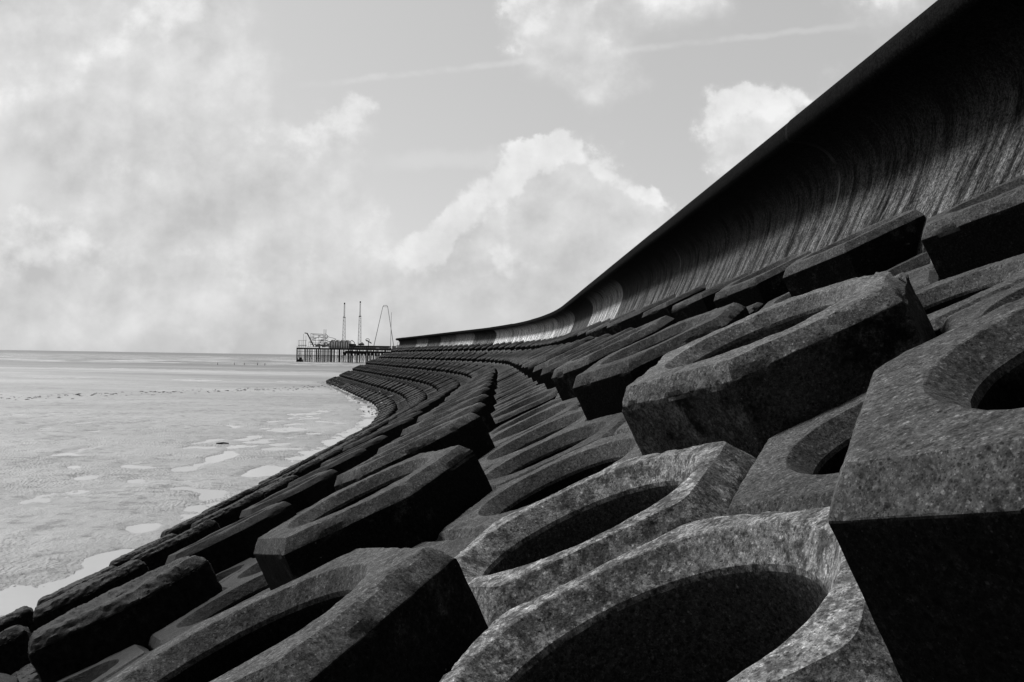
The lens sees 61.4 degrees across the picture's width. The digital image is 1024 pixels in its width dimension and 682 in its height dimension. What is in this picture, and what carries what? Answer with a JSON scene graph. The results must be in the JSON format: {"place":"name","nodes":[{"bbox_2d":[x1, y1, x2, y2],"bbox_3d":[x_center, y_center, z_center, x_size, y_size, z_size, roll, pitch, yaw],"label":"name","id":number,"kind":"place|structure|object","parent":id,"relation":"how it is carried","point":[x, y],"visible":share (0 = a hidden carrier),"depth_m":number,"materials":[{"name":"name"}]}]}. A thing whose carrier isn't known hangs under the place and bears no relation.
{"place":"outdoors","nodes":[
{"label":"outdoors","id":0,"kind":"place"},
{"bbox_2d":[0,361,376,616],"bbox_3d":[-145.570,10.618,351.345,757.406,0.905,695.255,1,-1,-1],"label":"beach","id":1,"kind":"structure","parent":0,"point":[58,536],"depth_m":56.27,"materials":[{"name":"grey sand"}]},
{"bbox_2d":[0,606,36,632],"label":"hexagonal block","id":2,"kind":"structure","parent":1,"relation":"on","point":[22,615],"depth_m":15.54,"materials":[{"name":"concrete"}]},
{"bbox_2d":[0,385,334,399],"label":"seaweed line","id":3,"kind":"object","parent":1,"relation":"on","point":[158,392],"visible":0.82,"depth_m":122.11,"materials":[{"name":"black plant"}]},
{"bbox_2d":[160,507,219,537],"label":"hexagonal block","id":4,"kind":"structure","parent":1,"relation":"on","point":[181,527],"depth_m":25.49,"materials":[{"name":"concrete"}]},
{"bbox_2d":[202,489,253,512],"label":"hexagonal block","id":5,"kind":"structure","parent":1,"relation":"on","point":[231,500],"depth_m":29.12,"materials":[{"name":"concrete"}]},
{"bbox_2d":[326,379,391,415],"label":"toe rubble","id":6,"kind":"object","parent":1,"relation":"on","point":[364,403],"visible":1,"depth_m":98.25,"materials":[{"name":"stone"}]},
{"bbox_2d":[0,350,376,366],"bbox_3d":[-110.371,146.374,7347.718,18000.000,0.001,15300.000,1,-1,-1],"label":"sea","id":7,"kind":"structure","parent":0,"point":[145,357],"depth_m":906.37,"materials":[{"name":"liquid"}]},
{"bbox_2d":[296,346,392,362],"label":"pier","id":8,"kind":"structure","parent":7,"relation":"in","point":[328,355],"depth_m":728.28,"materials":[{"name":"metal"}]},
{"bbox_2d":[303,333,335,347],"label":"roller coaster","id":9,"kind":"object","parent":8,"relation":"on","point":[324,344],"visible":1,"depth_m":734.70,"materials":[{"name":"grey paint"}]},
{"bbox_2d":[329,340,350,347],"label":"striped pavilion","id":10,"kind":"structure","parent":8,"relation":"on","point":[338,343],"depth_m":730.94,"materials":[{"name":"grey paint"}]},
{"bbox_2d":[355,345,389,348],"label":"arcade hall","id":11,"kind":"structure","parent":8,"relation":"on","point":[367,347],"depth_m":736.10,"materials":[{"name":"grey paint"}]},
{"bbox_2d":[0,367,377,615],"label":"tide pool water","id":12,"kind":"structure","parent":0,"point":[12,598],"depth_m":39.16,"materials":[{"name":"grey liquid"}]},
{"bbox_2d":[254,445,492,589],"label":"hexagonal block","id":13,"kind":"structure","parent":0,"point":[413,501],"depth_m":6.39,"materials":[{"name":"concrete"}]},
{"bbox_2d":[0,0,936,355],"label":"sky","id":14,"kind":"structure","parent":0,"point":[177,176],"materials":[{"name":"white"}]},
{"bbox_2d":[435,432,642,541],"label":"hexagonal block","id":15,"kind":"structure","parent":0,"point":[529,489],"depth_m":6.67,"materials":[{"name":"concrete"}]},
{"bbox_2d":[622,271,936,457],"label":"hexagonal block","id":16,"kind":"structure","parent":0,"point":[751,384],"depth_m":4.59,"materials":[{"name":"concrete"}]},
{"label":"slope bed","id":17,"kind":"structure","parent":0,"visible":0},
{"bbox_2d":[0,673,18,681],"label":"hexagonal block","id":18,"kind":"structure","parent":17,"relation":"on","point":[6,677],"depth_m":5.92,"materials":[{"name":"concrete"}]},
{"bbox_2d":[0,625,31,674],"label":"hexagonal block","id":19,"kind":"structure","parent":17,"relation":"on","point":[14,645],"depth_m":10.31,"materials":[{"name":"concrete"}]},
{"bbox_2d":[11,663,39,679],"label":"hexagonal block","id":20,"kind":"structure","parent":17,"relation":"on","point":[27,671],"depth_m":9.97,"materials":[{"name":"concrete"}]},
{"bbox_2d":[19,678,40,681],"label":"hexagonal block","id":21,"kind":"structure","parent":17,"relation":"on","point":[28,680],"depth_m":8.55,"materials":[{"name":"concrete"}]},
{"bbox_2d":[37,565,115,605],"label":"hexagonal block","id":22,"kind":"structure","parent":17,"relation":"on","point":[45,598],"depth_m":18.85,"materials":[{"name":"concrete"}]},
{"bbox_2d":[33,559,148,628],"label":"hexagonal block","id":23,"kind":"structure","parent":17,"relation":"on","point":[46,612],"depth_m":13.26,"materials":[{"name":"concrete"}]},
{"bbox_2d":[56,644,149,681],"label":"hexagonal block","id":24,"kind":"structure","parent":17,"relation":"on","point":[106,668],"depth_m":7.54,"materials":[{"name":"concrete"}]},
{"bbox_2d":[28,555,221,681],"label":"hexagonal block","id":25,"kind":"structure","parent":17,"relation":"on","point":[141,610],"depth_m":7.99,"materials":[{"name":"concrete"}]},
{"bbox_2d":[103,642,166,681],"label":"hexagonal block","id":26,"kind":"structure","parent":17,"relation":"on","point":[135,661],"depth_m":6.69,"materials":[{"name":"concrete"}]},
{"bbox_2d":[109,533,176,566],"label":"hexagonal block","id":27,"kind":"structure","parent":17,"relation":"on","point":[121,560],"depth_m":22.03,"materials":[{"name":"concrete"}]},
{"bbox_2d":[130,519,220,570],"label":"hexagonal block","id":28,"kind":"structure","parent":17,"relation":"on","point":[154,558],"depth_m":16.73,"materials":[{"name":"concrete"}]},
{"bbox_2d":[148,573,270,650],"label":"hexagonal block","id":29,"kind":"structure","parent":17,"relation":"on","point":[250,588],"depth_m":8.26,"materials":[{"name":"concrete"}]},
{"bbox_2d":[190,492,265,528],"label":"hexagonal block","id":30,"kind":"structure","parent":17,"relation":"on","point":[226,516],"depth_m":20.26,"materials":[{"name":"concrete"}]},
{"bbox_2d":[165,501,296,573],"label":"hexagonal block","id":31,"kind":"structure","parent":17,"relation":"on","point":[226,547],"depth_m":11.48,"materials":[{"name":"concrete"}]},
{"bbox_2d":[216,558,256,582],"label":"hexagonal block","id":32,"kind":"structure","parent":17,"relation":"on","point":[224,575],"depth_m":11.04,"materials":[{"name":"concrete"}]},
{"bbox_2d":[220,561,261,590],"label":"hexagonal block","id":33,"kind":"structure","parent":17,"relation":"on","point":[251,570],"depth_m":9.70,"materials":[{"name":"concrete"}]},
{"bbox_2d":[250,477,276,491],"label":"hexagonal block","id":34,"kind":"structure","parent":17,"relation":"on","point":[259,486],"depth_m":32.65,"materials":[{"name":"concrete"}]},
{"bbox_2d":[238,475,298,500],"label":"hexagonal block","id":35,"kind":"structure","parent":17,"relation":"on","point":[274,487],"depth_m":24.04,"materials":[{"name":"concrete"}]},
{"bbox_2d":[258,465,298,484],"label":"hexagonal block","id":36,"kind":"structure","parent":17,"relation":"on","point":[285,471],"depth_m":36.23,"materials":[{"name":"concrete"}]},
{"bbox_2d":[239,469,338,519],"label":"hexagonal block","id":37,"kind":"structure","parent":17,"relation":"on","point":[310,491],"depth_m":15.18,"materials":[{"name":"concrete"}]},
{"bbox_2d":[269,458,323,484],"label":"hexagonal block","id":38,"kind":"structure","parent":17,"relation":"on","point":[305,469],"depth_m":27.41,"materials":[{"name":"concrete"}]},
{"bbox_2d":[107,547,487,681],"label":"hexagonal block","id":39,"kind":"structure","parent":17,"relation":"on","point":[386,615],"depth_m":3.39,"materials":[{"name":"concrete"}]},
{"bbox_2d":[280,455,316,471],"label":"hexagonal block","id":40,"kind":"structure","parent":17,"relation":"on","point":[307,460],"depth_m":39.72,"materials":[{"name":"concrete"}]},
{"bbox_2d":[296,448,342,468],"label":"hexagonal block","id":41,"kind":"structure","parent":17,"relation":"on","point":[331,454],"depth_m":31.22,"materials":[{"name":"concrete"}]},
{"bbox_2d":[287,448,370,486],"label":"hexagonal block","id":42,"kind":"structure","parent":17,"relation":"on","point":[349,461],"depth_m":18.72,"materials":[{"name":"concrete"}]},
{"bbox_2d":[316,439,356,457],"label":"hexagonal block","id":43,"kind":"structure","parent":17,"relation":"on","point":[345,444],"depth_m":34.72,"materials":[{"name":"concrete"}]},
{"bbox_2d":[334,431,371,447],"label":"hexagonal block","id":44,"kind":"structure","parent":17,"relation":"on","point":[363,435],"depth_m":38.18,"materials":[{"name":"concrete"}]},
{"bbox_2d":[320,435,390,466],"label":"hexagonal block","id":45,"kind":"structure","parent":17,"relation":"on","point":[372,446],"depth_m":22.42,"materials":[{"name":"concrete"}]},
{"bbox_2d":[345,425,381,441],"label":"hexagonal block","id":46,"kind":"structure","parent":17,"relation":"on","point":[374,429],"depth_m":41.65,"materials":[{"name":"concrete"}]},
{"bbox_2d":[343,422,403,452],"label":"hexagonal block","id":47,"kind":"structure","parent":17,"relation":"on","point":[392,432],"depth_m":25.84,"materials":[{"name":"concrete"}]},
{"bbox_2d":[358,419,389,433],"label":"hexagonal block","id":48,"kind":"structure","parent":17,"relation":"on","point":[384,423],"depth_m":45.32,"materials":[{"name":"concrete"}]},
{"bbox_2d":[377,411,423,430],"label":"hexagonal block","id":49,"kind":"structure","parent":17,"relation":"on","point":[415,415],"depth_m":33.12,"materials":[{"name":"concrete"}]},
{"bbox_2d":[399,417,415,428],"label":"hexagonal block","id":50,"kind":"structure","parent":17,"relation":"on","point":[407,422],"depth_m":29.62,"materials":[{"name":"concrete"}]},
{"bbox_2d":[388,404,431,423],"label":"hexagonal block","id":51,"kind":"structure","parent":17,"relation":"on","point":[425,408],"depth_m":36.50,"materials":[{"name":"concrete"}]},
{"bbox_2d":[334,413,494,490],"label":"hexagonal block","id":52,"kind":"structure","parent":17,"relation":"on","point":[469,431],"depth_m":10.09,"materials":[{"name":"concrete"}]},
{"bbox_2d":[397,400,437,417],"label":"hexagonal block","id":53,"kind":"structure","parent":17,"relation":"on","point":[432,404],"depth_m":40.14,"materials":[{"name":"concrete"}]},
{"bbox_2d":[406,397,442,411],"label":"hexagonal block","id":54,"kind":"structure","parent":17,"relation":"on","point":[438,400],"depth_m":43.87,"materials":[{"name":"concrete"}]},
{"bbox_2d":[419,391,449,404],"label":"hexagonal block","id":55,"kind":"structure","parent":17,"relation":"on","point":[446,393],"depth_m":50.80,"materials":[{"name":"concrete"}]},
{"bbox_2d":[377,402,496,454],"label":"hexagonal block","id":56,"kind":"structure","parent":17,"relation":"on","point":[481,410],"depth_m":13.90,"materials":[{"name":"concrete"}]},
{"bbox_2d":[413,538,475,557],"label":"hexagonal block","id":57,"kind":"structure","parent":17,"relation":"on","point":[453,548],"depth_m":5.48,"materials":[{"name":"concrete"}]},
{"bbox_2d":[401,394,495,436],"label":"hexagonal block","id":58,"kind":"structure","parent":17,"relation":"on","point":[485,399],"depth_m":17.21,"materials":[{"name":"concrete"}]},
{"bbox_2d":[417,387,496,422],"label":"hexagonal block","id":59,"kind":"structure","parent":17,"relation":"on","point":[472,394],"depth_m":20.86,"materials":[{"name":"concrete"}]},
{"bbox_2d":[432,383,495,409],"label":"hexagonal block","id":60,"kind":"structure","parent":17,"relation":"on","point":[489,385],"depth_m":24.70,"materials":[{"name":"concrete"}]},
{"bbox_2d":[439,381,495,405],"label":"hexagonal block","id":61,"kind":"structure","parent":17,"relation":"on","point":[492,383],"depth_m":28.00,"materials":[{"name":"concrete"}]},
{"bbox_2d":[444,377,497,401],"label":"hexagonal block","id":62,"kind":"structure","parent":17,"relation":"on","point":[468,388],"depth_m":31.23,"materials":[{"name":"concrete"}]},
{"bbox_2d":[450,375,497,394],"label":"hexagonal block","id":63,"kind":"structure","parent":17,"relation":"on","point":[481,379],"depth_m":35.10,"materials":[{"name":"concrete"}]},
{"bbox_2d":[459,372,496,387],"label":"hexagonal block","id":64,"kind":"structure","parent":17,"relation":"on","point":[479,378],"depth_m":42.08,"materials":[{"name":"concrete"}]},
{"bbox_2d":[497,370,518,381],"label":"hexagonal block","id":65,"kind":"structure","parent":17,"relation":"on","point":[507,376],"depth_m":38.87,"materials":[{"name":"concrete"}]},
{"bbox_2d":[497,373,523,387],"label":"hexagonal block","id":66,"kind":"structure","parent":17,"relation":"on","point":[511,380],"depth_m":31.89,"materials":[{"name":"concrete"}]},
{"bbox_2d":[495,375,527,392],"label":"hexagonal block","id":67,"kind":"structure","parent":17,"relation":"on","point":[511,383],"depth_m":26.57,"materials":[{"name":"concrete"}]},
{"bbox_2d":[494,378,532,399],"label":"hexagonal block","id":68,"kind":"structure","parent":17,"relation":"on","point":[499,395],"depth_m":23.05,"materials":[{"name":"concrete"}]},
{"bbox_2d":[496,381,536,402],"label":"hexagonal block","id":69,"kind":"structure","parent":17,"relation":"on","point":[523,389],"depth_m":22.34,"materials":[{"name":"concrete"}]},
{"bbox_2d":[491,387,546,414],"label":"hexagonal block","id":70,"kind":"structure","parent":17,"relation":"on","point":[525,397],"depth_m":17.37,"materials":[{"name":"concrete"}]},
{"bbox_2d":[494,383,545,409],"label":"hexagonal block","id":71,"kind":"structure","parent":17,"relation":"on","point":[515,397],"depth_m":18.98,"materials":[{"name":"concrete"}]},
{"bbox_2d":[326,308,716,457],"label":"distant blocks","id":72,"kind":"structure","parent":17,"relation":"on","point":[342,379],"depth_m":118.52,"materials":[{"name":"concrete"}]},
{"bbox_2d":[492,387,557,426],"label":"hexagonal block","id":73,"kind":"structure","parent":17,"relation":"on","point":[509,413],"depth_m":14.36,"materials":[{"name":"concrete"}]},
{"bbox_2d":[489,398,561,436],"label":"hexagonal block","id":74,"kind":"structure","parent":17,"relation":"on","point":[523,416],"depth_m":13.83,"materials":[{"name":"concrete"}]},
{"bbox_2d":[478,408,586,466],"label":"hexagonal block","id":75,"kind":"structure","parent":17,"relation":"on","point":[537,434],"depth_m":10.24,"materials":[{"name":"concrete"}]},
{"bbox_2d":[491,397,580,446],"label":"hexagonal block","id":76,"kind":"structure","parent":17,"relation":"on","point":[532,422],"depth_m":11.97,"materials":[{"name":"concrete"}]},
{"bbox_2d":[516,345,557,371],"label":"hexagonal block","id":77,"kind":"structure","parent":17,"relation":"on","point":[518,362],"depth_m":36.52,"materials":[{"name":"concrete"}]},
{"bbox_2d":[519,344,563,372],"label":"hexagonal block","id":78,"kind":"structure","parent":17,"relation":"on","point":[531,358],"depth_m":32.95,"materials":[{"name":"concrete"}]},
{"bbox_2d":[521,342,570,375],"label":"hexagonal block","id":79,"kind":"structure","parent":17,"relation":"on","point":[523,369],"depth_m":29.93,"materials":[{"name":"concrete"}]},
{"bbox_2d":[524,340,578,377],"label":"hexagonal block","id":80,"kind":"structure","parent":17,"relation":"on","point":[526,368],"depth_m":26.43,"materials":[{"name":"concrete"}]},
{"bbox_2d":[484,412,625,489],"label":"hexagonal block","id":81,"kind":"structure","parent":17,"relation":"on","point":[535,456],"depth_m":8.41,"materials":[{"name":"concrete"}]},
{"bbox_2d":[528,336,594,381],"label":"hexagonal block","id":82,"kind":"structure","parent":17,"relation":"on","point":[532,365],"depth_m":22.41,"materials":[{"name":"concrete"}]},
{"bbox_2d":[533,334,611,384],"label":"hexagonal block","id":83,"kind":"structure","parent":17,"relation":"on","point":[537,371],"depth_m":18.98,"materials":[{"name":"concrete"}]},
{"bbox_2d":[571,321,600,341],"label":"hexagonal block","id":84,"kind":"structure","parent":17,"relation":"on","point":[574,337],"depth_m":42.15,"materials":[{"name":"concrete"}]},
{"bbox_2d":[541,327,634,388],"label":"hexagonal block","id":85,"kind":"structure","parent":17,"relation":"on","point":[547,373],"depth_m":15.69,"materials":[{"name":"concrete"}]},
{"bbox_2d":[577,318,609,339],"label":"hexagonal block","id":86,"kind":"structure","parent":17,"relation":"on","point":[581,335],"depth_m":38.35,"materials":[{"name":"concrete"}]},
{"bbox_2d":[586,315,620,337],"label":"hexagonal block","id":87,"kind":"structure","parent":17,"relation":"on","point":[591,332],"depth_m":35.07,"materials":[{"name":"concrete"}]},
{"bbox_2d":[454,441,756,627],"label":"hexagonal block","id":88,"kind":"structure","parent":17,"relation":"on","point":[552,542],"depth_m":4.59,"materials":[{"name":"concrete"}]},
{"bbox_2d":[551,315,676,400],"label":"hexagonal block","id":89,"kind":"structure","parent":17,"relation":"on","point":[564,376],"depth_m":11.98,"materials":[{"name":"concrete"}]},
{"bbox_2d":[595,309,634,336],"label":"hexagonal block","id":90,"kind":"structure","parent":17,"relation":"on","point":[600,330],"depth_m":31.42,"materials":[{"name":"concrete"}]},
{"bbox_2d":[614,422,630,435],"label":"hexagonal block","id":91,"kind":"structure","parent":17,"relation":"on","point":[623,428],"depth_m":7.05,"materials":[{"name":"concrete"}]},
{"bbox_2d":[607,304,650,334],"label":"hexagonal block","id":92,"kind":"structure","parent":17,"relation":"on","point":[615,327],"depth_m":28.02,"materials":[{"name":"concrete"}]},
{"bbox_2d":[621,294,675,329],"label":"hexagonal block","id":93,"kind":"structure","parent":17,"relation":"on","point":[634,320],"depth_m":24.19,"materials":[{"name":"concrete"}]},
{"bbox_2d":[573,303,749,420],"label":"hexagonal block","id":94,"kind":"structure","parent":17,"relation":"on","point":[599,387],"depth_m":8.46,"materials":[{"name":"concrete"}]},
{"bbox_2d":[440,506,901,681],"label":"hexagonal block","id":95,"kind":"structure","parent":17,"relation":"on","point":[772,596],"depth_m":3.17,"materials":[{"name":"concrete"}]},
{"bbox_2d":[642,284,705,323],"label":"hexagonal block","id":96,"kind":"structure","parent":17,"relation":"on","point":[658,311],"depth_m":20.53,"materials":[{"name":"concrete"}]},
{"bbox_2d":[672,273,746,321],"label":"hexagonal block","id":97,"kind":"structure","parent":17,"relation":"on","point":[698,304],"depth_m":17.12,"materials":[{"name":"concrete"}]},
{"bbox_2d":[396,0,1023,347],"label":"sea wall","id":98,"kind":"structure","parent":17,"relation":"on","point":[923,112],"depth_m":12.05,"materials":[{"name":"concrete"}]},
{"bbox_2d":[746,302,763,314],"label":"hexagonal block","id":99,"kind":"structure","parent":17,"relation":"on","point":[755,307],"depth_m":12.98,"materials":[{"name":"concrete"}]},
{"bbox_2d":[714,250,810,307],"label":"hexagonal block","id":100,"kind":"structure","parent":17,"relation":"on","point":[765,285],"depth_m":13.54,"materials":[{"name":"concrete"}]},
{"bbox_2d":[759,292,791,310],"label":"hexagonal block","id":101,"kind":"structure","parent":17,"relation":"on","point":[785,296],"depth_m":12.96,"materials":[{"name":"concrete"}]},
{"bbox_2d":[726,392,866,515],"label":"hexagonal block","id":102,"kind":"structure","parent":17,"relation":"on","point":[796,468],"depth_m":3.89,"materials":[{"name":"concrete"}]},
{"bbox_2d":[783,209,924,296],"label":"hexagonal block","id":103,"kind":"structure","parent":17,"relation":"on","point":[885,244],"depth_m":9.91,"materials":[{"name":"concrete"}]},
{"bbox_2d":[886,252,934,275],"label":"hexagonal block","id":104,"kind":"structure","parent":17,"relation":"on","point":[918,263],"depth_m":9.53,"materials":[{"name":"concrete"}]},
{"bbox_2d":[909,270,939,290],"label":"hexagonal block","id":105,"kind":"structure","parent":17,"relation":"on","point":[920,280],"depth_m":7.63,"materials":[{"name":"concrete"}]},
{"bbox_2d":[829,297,1023,681],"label":"hexagonal block","id":106,"kind":"structure","parent":17,"relation":"on","point":[926,517],"depth_m":1.71,"materials":[{"name":"concrete"}]},
{"bbox_2d":[915,253,1023,336],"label":"hexagonal block","id":107,"kind":"structure","parent":17,"relation":"on","point":[941,301],"depth_m":6.55,"materials":[{"name":"concrete"}]},
{"bbox_2d":[921,175,1023,279],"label":"hexagonal block","id":108,"kind":"structure","parent":17,"relation":"on","point":[982,229],"depth_m":6.85,"materials":[{"name":"concrete"}]},
{"bbox_2d":[940,281,1023,333],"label":"hexagonal block","id":109,"kind":"structure","parent":17,"relation":"on","point":[981,308],"depth_m":5.13,"materials":[{"name":"concrete"}]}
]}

